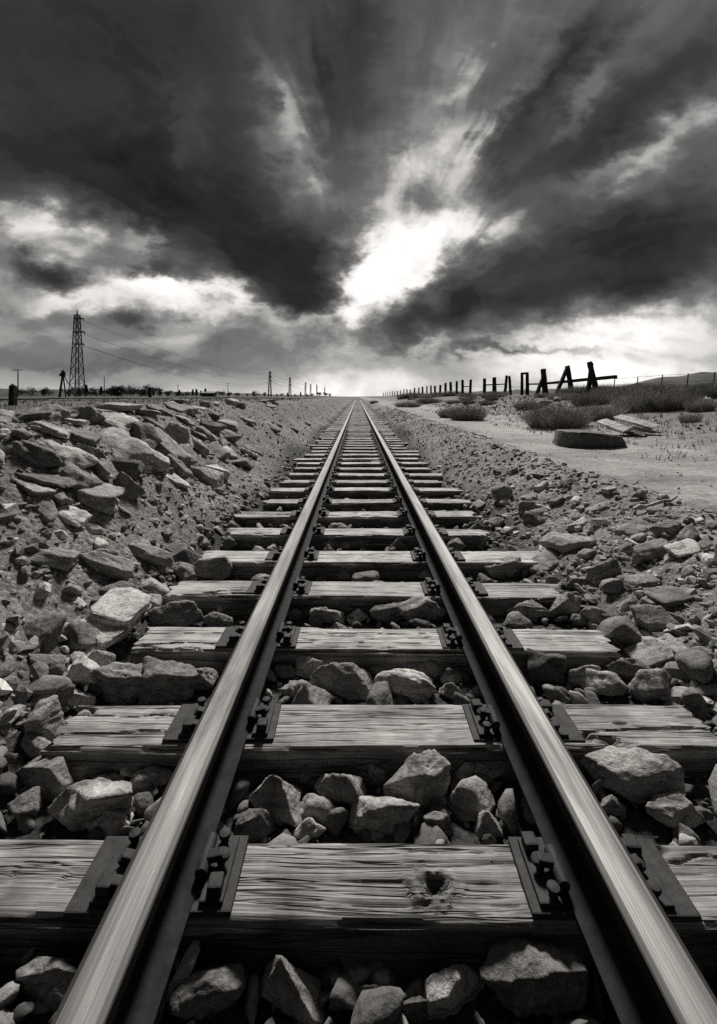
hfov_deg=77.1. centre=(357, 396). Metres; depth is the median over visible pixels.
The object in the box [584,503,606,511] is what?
rock
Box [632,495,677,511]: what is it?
stick
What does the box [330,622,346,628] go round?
rock
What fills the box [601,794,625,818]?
rock
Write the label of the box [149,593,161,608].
rock
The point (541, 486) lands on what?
rock
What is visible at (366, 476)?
railway tie
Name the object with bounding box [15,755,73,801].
rock
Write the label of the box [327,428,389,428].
railway tie
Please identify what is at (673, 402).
bush
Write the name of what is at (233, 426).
rock
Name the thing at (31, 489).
rock
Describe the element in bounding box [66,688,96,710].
rock
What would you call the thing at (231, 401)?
rock
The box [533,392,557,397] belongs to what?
bush
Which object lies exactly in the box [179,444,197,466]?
rock
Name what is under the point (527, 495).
rock
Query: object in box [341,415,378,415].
railway tie
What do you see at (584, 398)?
bush
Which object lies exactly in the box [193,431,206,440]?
rock
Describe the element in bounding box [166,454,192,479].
rock
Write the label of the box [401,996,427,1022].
rock
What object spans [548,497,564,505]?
rock
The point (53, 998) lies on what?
rock
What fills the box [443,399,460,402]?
bush
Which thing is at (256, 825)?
rock
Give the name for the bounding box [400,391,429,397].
bush
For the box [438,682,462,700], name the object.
rock
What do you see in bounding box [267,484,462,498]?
railway tie
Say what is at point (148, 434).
rock
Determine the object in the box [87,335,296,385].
power cable
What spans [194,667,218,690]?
rock
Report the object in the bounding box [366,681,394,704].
rock
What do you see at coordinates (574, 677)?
rock
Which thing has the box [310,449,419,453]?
railway tie
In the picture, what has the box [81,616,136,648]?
rock
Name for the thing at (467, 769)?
rock
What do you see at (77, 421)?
rock
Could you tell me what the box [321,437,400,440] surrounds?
railway tie
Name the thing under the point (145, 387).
tree
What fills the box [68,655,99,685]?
rock
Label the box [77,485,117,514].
rock
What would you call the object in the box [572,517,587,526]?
rock
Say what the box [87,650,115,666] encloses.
rock
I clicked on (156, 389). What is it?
tree
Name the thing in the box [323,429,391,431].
railway tie
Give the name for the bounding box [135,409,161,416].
rock
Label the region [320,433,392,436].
railway tie
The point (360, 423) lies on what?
railway tie
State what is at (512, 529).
rock
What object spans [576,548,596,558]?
rock
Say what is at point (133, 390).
tree
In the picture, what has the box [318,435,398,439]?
railway tie
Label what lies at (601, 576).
rock
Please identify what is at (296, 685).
rock
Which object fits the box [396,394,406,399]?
grass clump
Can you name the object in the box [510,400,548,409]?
bush
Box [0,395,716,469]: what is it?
grass
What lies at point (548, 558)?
rock
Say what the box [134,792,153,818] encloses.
rock
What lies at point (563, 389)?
bush
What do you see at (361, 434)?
railway tie
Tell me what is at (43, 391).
tree
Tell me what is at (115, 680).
rock
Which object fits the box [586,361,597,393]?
timber frame
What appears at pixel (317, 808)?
rock
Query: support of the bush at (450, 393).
on the ground at (628, 465)
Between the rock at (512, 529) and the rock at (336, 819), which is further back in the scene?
the rock at (512, 529)
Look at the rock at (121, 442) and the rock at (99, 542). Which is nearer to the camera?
the rock at (99, 542)
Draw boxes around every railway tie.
[0,827,716,977]
[40,696,716,784]
[131,621,620,679]
[162,576,560,618]
[199,546,539,579]
[225,523,489,549]
[234,507,477,528]
[263,495,472,511]
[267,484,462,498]
[279,478,442,487]
[288,471,443,480]
[293,465,430,472]
[294,456,418,462]
[297,460,427,467]
[304,452,419,458]
[310,443,405,448]
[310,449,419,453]
[311,446,407,450]
[316,439,401,443]
[317,441,407,444]
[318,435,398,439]
[320,432,394,436]
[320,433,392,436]
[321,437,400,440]
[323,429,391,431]
[324,431,394,433]
[325,429,392,430]
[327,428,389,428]
[329,427,387,427]
[330,425,386,425]
[330,426,388,427]
[333,423,386,423]
[334,422,384,422]
[336,420,381,420]
[337,418,380,418]
[337,419,380,419]
[339,416,377,416]
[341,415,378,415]
[351,424,385,424]
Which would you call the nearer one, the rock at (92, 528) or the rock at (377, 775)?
the rock at (377, 775)
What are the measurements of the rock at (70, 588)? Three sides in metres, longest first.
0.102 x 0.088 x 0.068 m
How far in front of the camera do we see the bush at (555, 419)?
12.01 m
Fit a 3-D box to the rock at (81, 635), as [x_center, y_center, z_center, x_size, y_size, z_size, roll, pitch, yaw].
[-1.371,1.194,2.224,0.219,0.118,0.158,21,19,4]
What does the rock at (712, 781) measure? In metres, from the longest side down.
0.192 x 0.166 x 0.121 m
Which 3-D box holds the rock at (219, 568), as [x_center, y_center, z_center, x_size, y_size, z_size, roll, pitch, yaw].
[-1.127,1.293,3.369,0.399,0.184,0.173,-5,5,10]
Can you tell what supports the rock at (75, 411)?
on the ground at (628, 465)
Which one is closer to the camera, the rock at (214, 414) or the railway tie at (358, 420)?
the rock at (214, 414)
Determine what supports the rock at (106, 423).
on the ground at (628, 465)
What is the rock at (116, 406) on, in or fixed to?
on the ground at (628, 465)
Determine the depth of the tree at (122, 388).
249.06 m
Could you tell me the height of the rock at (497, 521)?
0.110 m
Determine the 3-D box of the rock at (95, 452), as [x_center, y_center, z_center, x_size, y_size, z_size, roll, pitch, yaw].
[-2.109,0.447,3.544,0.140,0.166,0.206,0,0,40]
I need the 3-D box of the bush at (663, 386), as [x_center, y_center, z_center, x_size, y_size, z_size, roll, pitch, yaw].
[13.440,-0.343,19.997,2.945,0.870,2.982,0,0,19]
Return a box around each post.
[8,383,17,405]
[148,387,151,396]
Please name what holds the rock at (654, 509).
on the ground at (628, 465)
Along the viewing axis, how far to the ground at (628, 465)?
3.55 m
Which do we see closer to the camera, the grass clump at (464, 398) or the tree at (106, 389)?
the grass clump at (464, 398)
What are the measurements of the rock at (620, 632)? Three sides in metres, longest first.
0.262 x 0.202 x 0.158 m
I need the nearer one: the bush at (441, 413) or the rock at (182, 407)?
the rock at (182, 407)
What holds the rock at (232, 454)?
on the ground at (628, 465)
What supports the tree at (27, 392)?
on the ground at (628, 465)
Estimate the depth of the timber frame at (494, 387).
55.82 m
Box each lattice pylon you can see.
[68,310,85,396]
[268,371,271,396]
[288,377,291,396]
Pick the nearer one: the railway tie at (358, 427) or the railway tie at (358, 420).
the railway tie at (358, 427)
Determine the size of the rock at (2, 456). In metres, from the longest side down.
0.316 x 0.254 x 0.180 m
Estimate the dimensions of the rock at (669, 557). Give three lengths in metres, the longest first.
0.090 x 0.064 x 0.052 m
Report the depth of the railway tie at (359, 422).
21.69 m
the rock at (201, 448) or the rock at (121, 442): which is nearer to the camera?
the rock at (121, 442)
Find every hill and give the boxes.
[0,388,338,396]
[395,388,561,395]
[638,372,716,385]
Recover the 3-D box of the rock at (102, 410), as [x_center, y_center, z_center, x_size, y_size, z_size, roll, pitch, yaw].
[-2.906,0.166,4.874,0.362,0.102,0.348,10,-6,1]
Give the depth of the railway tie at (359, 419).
24.28 m
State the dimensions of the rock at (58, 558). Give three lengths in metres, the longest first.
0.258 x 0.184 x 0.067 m
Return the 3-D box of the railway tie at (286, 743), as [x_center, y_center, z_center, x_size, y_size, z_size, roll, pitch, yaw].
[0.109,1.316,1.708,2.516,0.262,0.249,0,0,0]
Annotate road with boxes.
[0,397,199,398]
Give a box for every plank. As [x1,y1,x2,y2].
[596,419,632,432]
[606,428,645,436]
[613,414,658,429]
[623,431,676,435]
[632,426,661,432]
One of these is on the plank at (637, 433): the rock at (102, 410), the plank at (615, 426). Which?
the plank at (615, 426)
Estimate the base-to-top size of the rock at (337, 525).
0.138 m
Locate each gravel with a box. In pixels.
[0,397,716,743]
[0,417,716,1023]
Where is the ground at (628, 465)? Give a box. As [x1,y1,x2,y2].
[0,393,716,1023]
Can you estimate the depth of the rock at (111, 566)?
2.74 m
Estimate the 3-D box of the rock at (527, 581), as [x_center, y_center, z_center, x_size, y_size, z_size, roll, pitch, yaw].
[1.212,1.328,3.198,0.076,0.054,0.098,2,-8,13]
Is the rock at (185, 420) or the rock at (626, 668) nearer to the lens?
the rock at (626, 668)
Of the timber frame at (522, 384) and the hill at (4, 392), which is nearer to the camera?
the timber frame at (522, 384)
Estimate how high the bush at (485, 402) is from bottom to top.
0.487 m
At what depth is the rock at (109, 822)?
1.38 m
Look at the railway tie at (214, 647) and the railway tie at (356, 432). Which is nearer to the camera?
the railway tie at (214, 647)
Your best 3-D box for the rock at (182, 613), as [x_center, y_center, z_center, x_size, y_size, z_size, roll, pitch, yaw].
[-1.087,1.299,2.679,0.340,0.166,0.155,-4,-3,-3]
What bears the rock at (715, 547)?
on the ground at (628, 465)
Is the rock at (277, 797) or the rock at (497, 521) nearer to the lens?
the rock at (277, 797)
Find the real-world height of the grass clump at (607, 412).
0.668 m
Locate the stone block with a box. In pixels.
[552,429,626,448]
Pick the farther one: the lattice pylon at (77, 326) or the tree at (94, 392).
the tree at (94, 392)
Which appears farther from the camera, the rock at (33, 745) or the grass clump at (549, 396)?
the grass clump at (549, 396)
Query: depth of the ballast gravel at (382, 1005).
1.42 m
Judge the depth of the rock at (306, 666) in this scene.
2.17 m
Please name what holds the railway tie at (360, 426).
on the ground at (628, 465)
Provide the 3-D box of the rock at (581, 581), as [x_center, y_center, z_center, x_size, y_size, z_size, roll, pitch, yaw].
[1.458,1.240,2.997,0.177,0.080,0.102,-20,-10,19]
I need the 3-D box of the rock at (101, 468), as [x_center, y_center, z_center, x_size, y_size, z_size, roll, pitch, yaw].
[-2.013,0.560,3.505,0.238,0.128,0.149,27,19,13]
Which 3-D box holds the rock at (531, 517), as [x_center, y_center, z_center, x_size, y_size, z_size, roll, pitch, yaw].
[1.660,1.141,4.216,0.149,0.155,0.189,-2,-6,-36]
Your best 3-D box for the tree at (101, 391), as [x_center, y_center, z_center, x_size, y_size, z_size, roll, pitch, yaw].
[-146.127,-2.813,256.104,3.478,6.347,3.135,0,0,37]
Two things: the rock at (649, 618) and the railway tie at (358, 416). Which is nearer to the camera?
the rock at (649, 618)
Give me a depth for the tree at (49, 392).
214.26 m
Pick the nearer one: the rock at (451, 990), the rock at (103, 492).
the rock at (451, 990)
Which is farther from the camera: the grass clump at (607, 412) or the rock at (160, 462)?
the grass clump at (607, 412)
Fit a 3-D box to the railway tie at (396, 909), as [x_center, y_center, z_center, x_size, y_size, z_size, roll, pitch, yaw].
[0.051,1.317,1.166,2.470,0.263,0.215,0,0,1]
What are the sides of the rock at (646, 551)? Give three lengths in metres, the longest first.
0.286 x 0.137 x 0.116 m
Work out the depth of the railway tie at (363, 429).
16.88 m
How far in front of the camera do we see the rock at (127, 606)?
2.43 m
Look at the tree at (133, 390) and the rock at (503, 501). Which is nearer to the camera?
the rock at (503, 501)
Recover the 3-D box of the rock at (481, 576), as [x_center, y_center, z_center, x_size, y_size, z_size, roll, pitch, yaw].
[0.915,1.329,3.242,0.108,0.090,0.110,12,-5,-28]
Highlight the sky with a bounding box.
[0,0,716,396]
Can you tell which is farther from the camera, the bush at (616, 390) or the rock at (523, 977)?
the bush at (616, 390)
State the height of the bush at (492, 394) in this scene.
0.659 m
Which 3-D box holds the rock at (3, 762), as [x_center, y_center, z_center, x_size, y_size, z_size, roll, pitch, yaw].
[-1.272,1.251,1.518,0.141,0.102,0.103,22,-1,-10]
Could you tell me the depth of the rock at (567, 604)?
2.72 m
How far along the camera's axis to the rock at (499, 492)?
4.97 m
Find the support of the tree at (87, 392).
on the ground at (628, 465)
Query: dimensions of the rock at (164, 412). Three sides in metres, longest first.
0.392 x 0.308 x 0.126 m
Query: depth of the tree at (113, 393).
249.65 m
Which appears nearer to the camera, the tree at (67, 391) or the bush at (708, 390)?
the bush at (708, 390)
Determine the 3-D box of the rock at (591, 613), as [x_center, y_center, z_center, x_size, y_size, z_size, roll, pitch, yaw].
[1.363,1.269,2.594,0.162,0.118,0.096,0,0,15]
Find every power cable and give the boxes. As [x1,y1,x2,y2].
[84,321,302,384]
[84,346,305,388]
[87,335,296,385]
[87,346,290,386]
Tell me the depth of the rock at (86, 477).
3.23 m
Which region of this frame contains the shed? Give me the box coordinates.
[201,392,216,396]
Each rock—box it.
[0,409,14,423]
[0,449,4,465]
[0,756,6,774]
[7,440,28,456]
[7,786,41,818]
[11,428,33,439]
[13,439,62,468]
[14,479,56,496]
[15,411,52,420]
[15,471,77,487]
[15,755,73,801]
[16,956,76,1002]
[21,732,51,758]
[23,611,66,652]
[23,695,64,741]
[25,404,71,421]
[25,421,71,438]
[27,495,58,521]
[28,653,65,675]
[29,547,80,569]
[29,675,74,705]
[39,982,69,1013]
[43,485,66,505]
[44,437,98,468]
[47,777,133,830]
[50,497,72,503]
[56,505,91,527]
[57,459,102,488]
[62,406,85,417]
[62,619,98,651]
[63,418,89,424]
[63,583,82,594]
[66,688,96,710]
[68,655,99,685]
[70,426,102,445]
[70,595,87,605]
[71,766,88,781]
[73,443,106,460]
[73,482,124,502]
[77,405,106,423]
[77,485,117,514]
[80,550,134,579]
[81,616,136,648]
[85,523,103,533]
[86,809,129,839]
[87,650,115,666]
[88,662,142,705]
[90,587,151,627]
[91,457,110,478]
[92,772,128,781]
[94,408,113,412]
[94,537,108,549]
[95,402,142,411]
[99,419,129,434]
[99,426,154,465]
[99,581,138,594]
[101,412,138,427]
[104,474,113,479]
[110,456,144,479]
[113,471,145,498]
[128,542,172,567]
[129,765,173,793]
[130,421,161,449]
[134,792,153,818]
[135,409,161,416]
[138,656,197,705]
[141,416,162,429]
[142,577,169,596]
[145,404,172,416]
[147,600,203,626]
[149,448,169,471]
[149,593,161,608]
[155,427,191,464]
[163,401,201,414]
[163,421,193,448]
[165,473,190,488]
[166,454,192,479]
[168,963,245,1019]
[170,398,191,405]
[171,562,196,581]
[173,545,202,564]
[174,415,195,425]
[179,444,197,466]
[190,467,223,487]
[192,436,208,455]
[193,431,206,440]
[193,556,232,580]
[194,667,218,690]
[195,426,218,442]
[199,401,210,406]
[200,417,225,432]
[202,611,232,626]
[203,464,229,479]
[206,410,220,418]
[208,441,230,460]
[211,401,219,405]
[215,419,238,431]
[220,429,241,442]
[221,536,236,550]
[223,446,239,458]
[225,398,240,405]
[227,522,237,527]
[230,458,252,467]
[233,808,275,842]
[236,403,245,408]
[238,416,256,425]
[240,447,258,458]
[243,444,256,452]
[249,775,301,827]
[251,573,269,580]
[252,445,263,455]
[252,546,264,550]
[255,523,263,527]
[259,492,268,499]
[260,955,326,1023]
[269,424,280,432]
[269,542,277,549]
[271,663,295,678]
[279,679,304,698]
[287,608,301,619]
[291,681,335,704]
[291,817,326,840]
[294,655,327,678]
[302,793,334,827]
[309,608,344,623]
[309,662,373,700]
[314,773,366,808]
[322,541,334,548]
[323,544,334,550]
[327,807,346,835]
[327,984,341,1011]
[329,523,347,528]
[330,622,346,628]
[338,571,350,579]
[340,542,351,549]
[346,608,368,624]
[348,796,419,837]
[351,570,379,581]
[356,984,383,995]
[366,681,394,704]
[366,763,388,785]
[369,603,399,621]
[374,668,435,702]
[382,749,450,810]
[384,538,408,549]
[390,595,446,621]
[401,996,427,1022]
[411,660,438,678]
[418,570,432,578]
[423,811,453,835]
[424,964,484,1019]
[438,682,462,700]
[445,667,469,683]
[447,538,464,550]
[447,775,495,822]
[455,761,495,784]
[467,522,481,529]
[468,500,485,508]
[473,810,504,839]
[476,573,489,582]
[479,937,588,1018]
[484,553,520,578]
[489,517,504,526]
[491,485,512,502]
[499,497,510,505]
[502,611,532,628]
[504,526,517,534]
[508,467,517,474]
[514,599,548,619]
[518,500,535,514]
[520,494,530,498]
[522,510,544,523]
[523,579,532,582]
[526,648,566,689]
[527,548,559,573]
[531,473,545,477]
[533,481,548,491]
[533,509,545,515]
[538,531,596,553]
[542,684,570,704]
[543,592,581,620]
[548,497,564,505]
[560,478,577,487]
[564,576,586,588]
[566,665,600,689]
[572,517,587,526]
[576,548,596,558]
[578,668,628,695]
[579,606,606,623]
[581,745,685,804]
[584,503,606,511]
[586,558,621,582]
[590,567,616,580]
[596,616,643,650]
[600,486,616,494]
[600,579,623,593]
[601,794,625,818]
[605,658,650,679]
[611,543,633,553]
[613,518,648,535]
[616,574,662,592]
[623,633,686,668]
[628,501,646,507]
[628,668,671,702]
[629,604,681,632]
[631,538,669,564]
[645,791,707,827]
[646,506,665,512]
[646,586,701,606]
[648,519,681,534]
[663,538,701,557]
[663,553,676,563]
[674,648,713,683]
[676,523,698,540]
[680,565,697,578]
[681,687,707,712]
[693,517,704,523]
[708,764,716,818]
[714,541,716,557]
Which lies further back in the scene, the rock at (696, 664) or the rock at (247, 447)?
the rock at (247, 447)
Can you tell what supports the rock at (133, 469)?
on the ground at (628, 465)
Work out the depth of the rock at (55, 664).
1.98 m
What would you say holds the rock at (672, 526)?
on the ground at (628, 465)
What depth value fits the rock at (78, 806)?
1.40 m
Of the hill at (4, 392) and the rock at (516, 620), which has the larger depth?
the hill at (4, 392)
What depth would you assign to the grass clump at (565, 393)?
28.80 m
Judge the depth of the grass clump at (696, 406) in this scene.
12.35 m
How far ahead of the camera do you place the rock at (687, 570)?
2.62 m
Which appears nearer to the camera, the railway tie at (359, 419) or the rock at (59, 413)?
the rock at (59, 413)
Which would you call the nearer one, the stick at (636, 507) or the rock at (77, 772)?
the rock at (77, 772)
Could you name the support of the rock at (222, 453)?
on the ground at (628, 465)
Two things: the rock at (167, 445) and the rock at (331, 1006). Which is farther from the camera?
the rock at (167, 445)
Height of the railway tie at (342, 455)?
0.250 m
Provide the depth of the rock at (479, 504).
5.12 m
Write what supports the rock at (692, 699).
on the ground at (628, 465)
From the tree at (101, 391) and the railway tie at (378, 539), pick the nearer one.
the railway tie at (378, 539)
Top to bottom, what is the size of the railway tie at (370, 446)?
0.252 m
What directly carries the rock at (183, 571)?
on the ground at (628, 465)
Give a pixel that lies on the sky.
(348, 198)
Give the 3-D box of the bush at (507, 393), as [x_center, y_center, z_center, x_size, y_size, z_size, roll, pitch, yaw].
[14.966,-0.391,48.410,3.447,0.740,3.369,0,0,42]
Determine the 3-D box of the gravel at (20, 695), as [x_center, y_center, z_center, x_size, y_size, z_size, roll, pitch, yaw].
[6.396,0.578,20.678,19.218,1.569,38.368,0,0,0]
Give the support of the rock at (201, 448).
on the ground at (628, 465)
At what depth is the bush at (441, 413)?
18.86 m
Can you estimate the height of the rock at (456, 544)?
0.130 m
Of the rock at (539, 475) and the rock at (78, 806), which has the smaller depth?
the rock at (78, 806)
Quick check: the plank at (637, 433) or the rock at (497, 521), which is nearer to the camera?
the rock at (497, 521)
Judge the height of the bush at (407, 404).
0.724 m
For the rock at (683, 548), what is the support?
on the ground at (628, 465)
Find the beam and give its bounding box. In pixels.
[546,375,617,383]
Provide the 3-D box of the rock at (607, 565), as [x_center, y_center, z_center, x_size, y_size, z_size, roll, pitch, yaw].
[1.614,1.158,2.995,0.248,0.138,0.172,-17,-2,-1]
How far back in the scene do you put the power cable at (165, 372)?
235.93 m
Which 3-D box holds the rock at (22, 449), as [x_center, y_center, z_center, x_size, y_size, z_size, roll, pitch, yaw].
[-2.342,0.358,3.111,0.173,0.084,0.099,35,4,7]
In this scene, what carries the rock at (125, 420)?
on the ground at (628, 465)
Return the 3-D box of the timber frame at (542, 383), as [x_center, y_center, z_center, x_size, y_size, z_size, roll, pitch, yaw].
[16.124,-1.192,39.519,1.214,2.501,0.402,0,0,-11]
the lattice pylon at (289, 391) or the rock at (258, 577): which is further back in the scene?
the lattice pylon at (289, 391)
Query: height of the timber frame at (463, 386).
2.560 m
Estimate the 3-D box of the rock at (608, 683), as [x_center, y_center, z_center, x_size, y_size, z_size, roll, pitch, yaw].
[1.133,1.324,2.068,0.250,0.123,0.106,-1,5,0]
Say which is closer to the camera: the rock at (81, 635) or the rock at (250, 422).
the rock at (81, 635)
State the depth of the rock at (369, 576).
3.25 m
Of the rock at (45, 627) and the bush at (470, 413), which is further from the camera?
the bush at (470, 413)
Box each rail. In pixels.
[51,399,356,1023]
[358,398,716,1023]
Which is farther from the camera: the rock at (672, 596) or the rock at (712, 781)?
the rock at (672, 596)
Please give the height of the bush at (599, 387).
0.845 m
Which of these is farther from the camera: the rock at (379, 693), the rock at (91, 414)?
the rock at (91, 414)
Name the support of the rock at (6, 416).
on the ground at (628, 465)
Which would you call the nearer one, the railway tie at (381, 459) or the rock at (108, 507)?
the rock at (108, 507)
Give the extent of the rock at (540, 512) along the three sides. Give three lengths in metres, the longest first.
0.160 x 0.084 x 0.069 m
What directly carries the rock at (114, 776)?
on the ground at (628, 465)
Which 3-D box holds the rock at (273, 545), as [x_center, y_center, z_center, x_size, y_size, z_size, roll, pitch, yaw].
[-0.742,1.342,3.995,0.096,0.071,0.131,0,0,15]
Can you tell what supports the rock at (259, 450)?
on the ground at (628, 465)
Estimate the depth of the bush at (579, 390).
31.84 m
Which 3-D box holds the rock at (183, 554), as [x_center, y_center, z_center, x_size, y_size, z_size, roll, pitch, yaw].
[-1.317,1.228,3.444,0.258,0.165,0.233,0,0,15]
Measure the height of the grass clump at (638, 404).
0.933 m
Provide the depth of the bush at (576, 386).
33.13 m
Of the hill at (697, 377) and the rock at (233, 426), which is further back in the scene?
the hill at (697, 377)
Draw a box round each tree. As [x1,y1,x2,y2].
[19,387,37,395]
[37,387,47,395]
[43,388,55,395]
[61,386,74,396]
[82,384,89,394]
[91,388,98,396]
[98,386,103,395]
[103,387,111,396]
[108,385,122,396]
[110,388,123,396]
[115,385,127,395]
[125,385,142,394]
[137,384,152,395]
[152,386,164,396]
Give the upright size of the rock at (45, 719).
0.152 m
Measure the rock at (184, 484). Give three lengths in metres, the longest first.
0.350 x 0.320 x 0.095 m
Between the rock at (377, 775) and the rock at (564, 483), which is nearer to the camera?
the rock at (377, 775)
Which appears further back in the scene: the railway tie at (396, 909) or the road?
the road
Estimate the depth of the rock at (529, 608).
2.73 m
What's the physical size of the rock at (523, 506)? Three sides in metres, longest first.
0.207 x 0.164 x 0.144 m
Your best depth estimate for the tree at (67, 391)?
319.83 m
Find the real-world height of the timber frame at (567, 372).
2.562 m
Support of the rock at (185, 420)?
on the ground at (628, 465)
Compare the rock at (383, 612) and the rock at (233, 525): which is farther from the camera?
the rock at (233, 525)
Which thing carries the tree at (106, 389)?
on the ground at (628, 465)
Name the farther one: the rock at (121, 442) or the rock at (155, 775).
the rock at (121, 442)
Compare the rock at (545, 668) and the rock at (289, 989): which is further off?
the rock at (545, 668)
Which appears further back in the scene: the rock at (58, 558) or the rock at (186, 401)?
the rock at (186, 401)
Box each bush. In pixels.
[394,400,424,406]
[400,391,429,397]
[409,393,425,397]
[412,397,442,403]
[425,394,443,397]
[436,407,452,417]
[439,390,465,395]
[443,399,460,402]
[444,401,490,420]
[460,397,477,404]
[477,392,508,397]
[478,399,496,405]
[482,391,512,394]
[483,394,499,400]
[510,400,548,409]
[513,397,600,429]
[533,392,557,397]
[555,386,573,393]
[562,384,599,390]
[563,389,616,405]
[568,386,598,394]
[590,383,625,391]
[590,383,656,397]
[630,381,693,394]
[638,385,711,410]
[673,380,716,398]
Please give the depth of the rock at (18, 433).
3.17 m
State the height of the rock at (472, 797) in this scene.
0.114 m
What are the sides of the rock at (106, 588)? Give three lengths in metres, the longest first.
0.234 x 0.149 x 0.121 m
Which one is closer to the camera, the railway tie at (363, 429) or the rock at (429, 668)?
the rock at (429, 668)
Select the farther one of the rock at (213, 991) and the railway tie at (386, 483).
the railway tie at (386, 483)
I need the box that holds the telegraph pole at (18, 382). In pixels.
[17,369,18,396]
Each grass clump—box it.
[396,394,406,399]
[457,396,479,400]
[543,393,575,398]
[550,391,577,395]
[555,393,577,399]
[578,400,631,420]
[606,388,671,412]
[676,412,704,422]
[681,393,716,411]
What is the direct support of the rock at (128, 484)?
on the ground at (628, 465)
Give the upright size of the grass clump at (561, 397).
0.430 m
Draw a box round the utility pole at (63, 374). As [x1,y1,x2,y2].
[58,370,68,396]
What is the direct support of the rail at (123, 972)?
on the railway tie at (399, 519)
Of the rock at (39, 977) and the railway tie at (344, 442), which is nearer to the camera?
the rock at (39, 977)
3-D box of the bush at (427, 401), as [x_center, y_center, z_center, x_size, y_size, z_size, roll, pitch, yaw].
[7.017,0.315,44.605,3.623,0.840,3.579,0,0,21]
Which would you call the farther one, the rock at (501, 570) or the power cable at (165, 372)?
the power cable at (165, 372)
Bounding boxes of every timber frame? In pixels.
[461,379,471,393]
[483,377,503,392]
[504,375,511,394]
[520,372,538,394]
[534,369,547,394]
[554,365,573,393]
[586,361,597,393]
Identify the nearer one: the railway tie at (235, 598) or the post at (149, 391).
the railway tie at (235, 598)
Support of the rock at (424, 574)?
on the ground at (628, 465)
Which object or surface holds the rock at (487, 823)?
on the ground at (628, 465)
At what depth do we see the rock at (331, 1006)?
0.99 m
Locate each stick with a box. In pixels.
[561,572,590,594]
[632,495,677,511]
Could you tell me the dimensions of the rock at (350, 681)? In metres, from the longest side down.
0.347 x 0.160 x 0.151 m
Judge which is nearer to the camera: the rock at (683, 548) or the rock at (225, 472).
the rock at (683, 548)
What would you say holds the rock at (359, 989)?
on the ground at (628, 465)
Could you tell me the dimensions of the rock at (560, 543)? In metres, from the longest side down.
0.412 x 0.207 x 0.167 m
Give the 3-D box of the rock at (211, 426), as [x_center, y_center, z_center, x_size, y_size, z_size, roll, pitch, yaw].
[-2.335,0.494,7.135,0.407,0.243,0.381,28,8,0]
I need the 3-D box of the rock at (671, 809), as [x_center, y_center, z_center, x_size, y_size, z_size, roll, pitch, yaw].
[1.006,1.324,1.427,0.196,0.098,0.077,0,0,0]
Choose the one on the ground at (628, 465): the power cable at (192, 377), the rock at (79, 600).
the rock at (79, 600)
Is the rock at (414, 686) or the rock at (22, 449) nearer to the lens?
the rock at (414, 686)
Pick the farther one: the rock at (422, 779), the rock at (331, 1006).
the rock at (422, 779)
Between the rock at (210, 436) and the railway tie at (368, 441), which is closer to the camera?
the rock at (210, 436)
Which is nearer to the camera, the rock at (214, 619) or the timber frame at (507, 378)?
the rock at (214, 619)
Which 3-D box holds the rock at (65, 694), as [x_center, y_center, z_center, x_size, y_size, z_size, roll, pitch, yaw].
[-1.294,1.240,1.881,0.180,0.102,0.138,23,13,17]
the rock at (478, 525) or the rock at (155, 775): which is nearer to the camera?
the rock at (155, 775)
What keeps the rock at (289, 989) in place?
on the ground at (628, 465)
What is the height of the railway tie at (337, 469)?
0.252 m
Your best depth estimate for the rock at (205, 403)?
8.31 m
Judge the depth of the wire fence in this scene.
35.77 m
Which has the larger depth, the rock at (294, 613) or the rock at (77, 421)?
the rock at (77, 421)
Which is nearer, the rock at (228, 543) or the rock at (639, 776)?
the rock at (639, 776)
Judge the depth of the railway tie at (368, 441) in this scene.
12.57 m
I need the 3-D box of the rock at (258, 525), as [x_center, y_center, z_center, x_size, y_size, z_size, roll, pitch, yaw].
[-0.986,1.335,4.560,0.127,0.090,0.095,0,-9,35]
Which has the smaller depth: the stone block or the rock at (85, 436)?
the rock at (85, 436)
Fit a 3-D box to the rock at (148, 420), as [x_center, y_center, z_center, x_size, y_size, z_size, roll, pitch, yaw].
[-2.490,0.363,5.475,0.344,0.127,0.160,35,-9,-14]
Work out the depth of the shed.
228.00 m
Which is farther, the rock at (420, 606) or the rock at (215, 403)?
the rock at (215, 403)
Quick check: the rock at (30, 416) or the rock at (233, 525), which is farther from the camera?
the rock at (233, 525)
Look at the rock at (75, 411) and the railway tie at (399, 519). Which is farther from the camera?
the railway tie at (399, 519)
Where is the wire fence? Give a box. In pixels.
[614,372,716,385]
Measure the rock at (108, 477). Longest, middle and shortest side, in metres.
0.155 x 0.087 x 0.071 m
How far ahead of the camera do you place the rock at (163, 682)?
1.98 m
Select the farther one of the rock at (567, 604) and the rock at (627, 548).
the rock at (627, 548)
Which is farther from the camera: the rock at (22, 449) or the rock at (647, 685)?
the rock at (22, 449)
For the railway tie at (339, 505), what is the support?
on the ground at (628, 465)
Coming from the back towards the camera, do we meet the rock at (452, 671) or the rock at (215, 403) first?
the rock at (215, 403)
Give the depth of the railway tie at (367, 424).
20.44 m
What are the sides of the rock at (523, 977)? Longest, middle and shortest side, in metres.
0.244 x 0.124 x 0.106 m
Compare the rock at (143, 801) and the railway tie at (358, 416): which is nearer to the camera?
the rock at (143, 801)
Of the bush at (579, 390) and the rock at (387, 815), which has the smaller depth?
the rock at (387, 815)
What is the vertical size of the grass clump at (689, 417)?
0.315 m
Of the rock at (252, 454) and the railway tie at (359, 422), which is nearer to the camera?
the rock at (252, 454)

